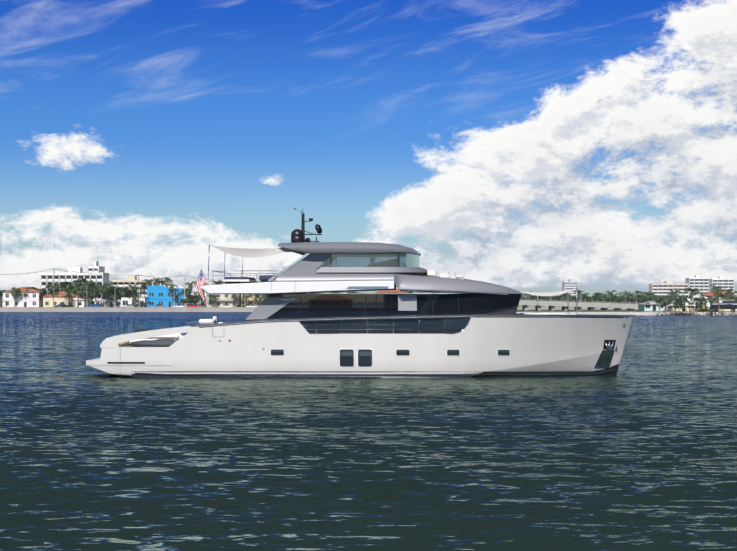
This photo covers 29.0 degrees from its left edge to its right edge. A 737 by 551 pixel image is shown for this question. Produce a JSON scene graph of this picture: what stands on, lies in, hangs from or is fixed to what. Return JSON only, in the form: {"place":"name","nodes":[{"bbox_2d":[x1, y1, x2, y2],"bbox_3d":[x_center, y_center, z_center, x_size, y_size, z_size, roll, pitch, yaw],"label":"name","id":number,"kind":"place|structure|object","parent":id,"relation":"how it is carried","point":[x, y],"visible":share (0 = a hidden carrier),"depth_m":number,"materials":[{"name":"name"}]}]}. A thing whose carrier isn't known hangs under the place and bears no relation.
{"place":"outdoors","nodes":[
{"label":"outdoors","id":0,"kind":"place"},
{"bbox_2d":[0,261,667,311],"bbox_3d":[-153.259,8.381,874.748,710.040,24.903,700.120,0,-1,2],"label":"buildings","id":1,"kind":"structure","parent":0,"point":[77,289],"depth_m":544.97,"materials":[{"name":"concrete"}]},
{"bbox_2d":[0,302,736,550],"bbox_3d":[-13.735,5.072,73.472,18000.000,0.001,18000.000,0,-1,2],"label":"water","id":2,"kind":"structure","parent":0,"point":[638,452],"depth_m":34.93,"materials":[{"name":"teal liquid"}]},
{"bbox_2d":[86,208,634,377],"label":"yacht","id":3,"kind":"object","parent":2,"relation":"on","point":[461,326],"visible":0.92,"depth_m":69.80,"materials":[{"name":"paint"}]},
{"bbox_2d":[0,0,736,296],"label":"sky","id":4,"kind":"structure","parent":0,"point":[519,145],"materials":[{"name":"blue"}]},
{"bbox_2d":[2,275,736,315],"bbox_3d":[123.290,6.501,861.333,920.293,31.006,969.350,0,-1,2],"label":"bank","id":5,"kind":"structure","parent":0,"point":[719,300],"depth_m":467.10,"materials":[{"name":"white concrete"}]},
{"bbox_2d":[562,276,733,302],"bbox_3d":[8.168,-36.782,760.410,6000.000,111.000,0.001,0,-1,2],"label":"buildings","id":6,"kind":"structure","parent":5,"relation":"on","point":[671,287],"depth_m":754.57,"materials":[{"name":"white"}]}
]}

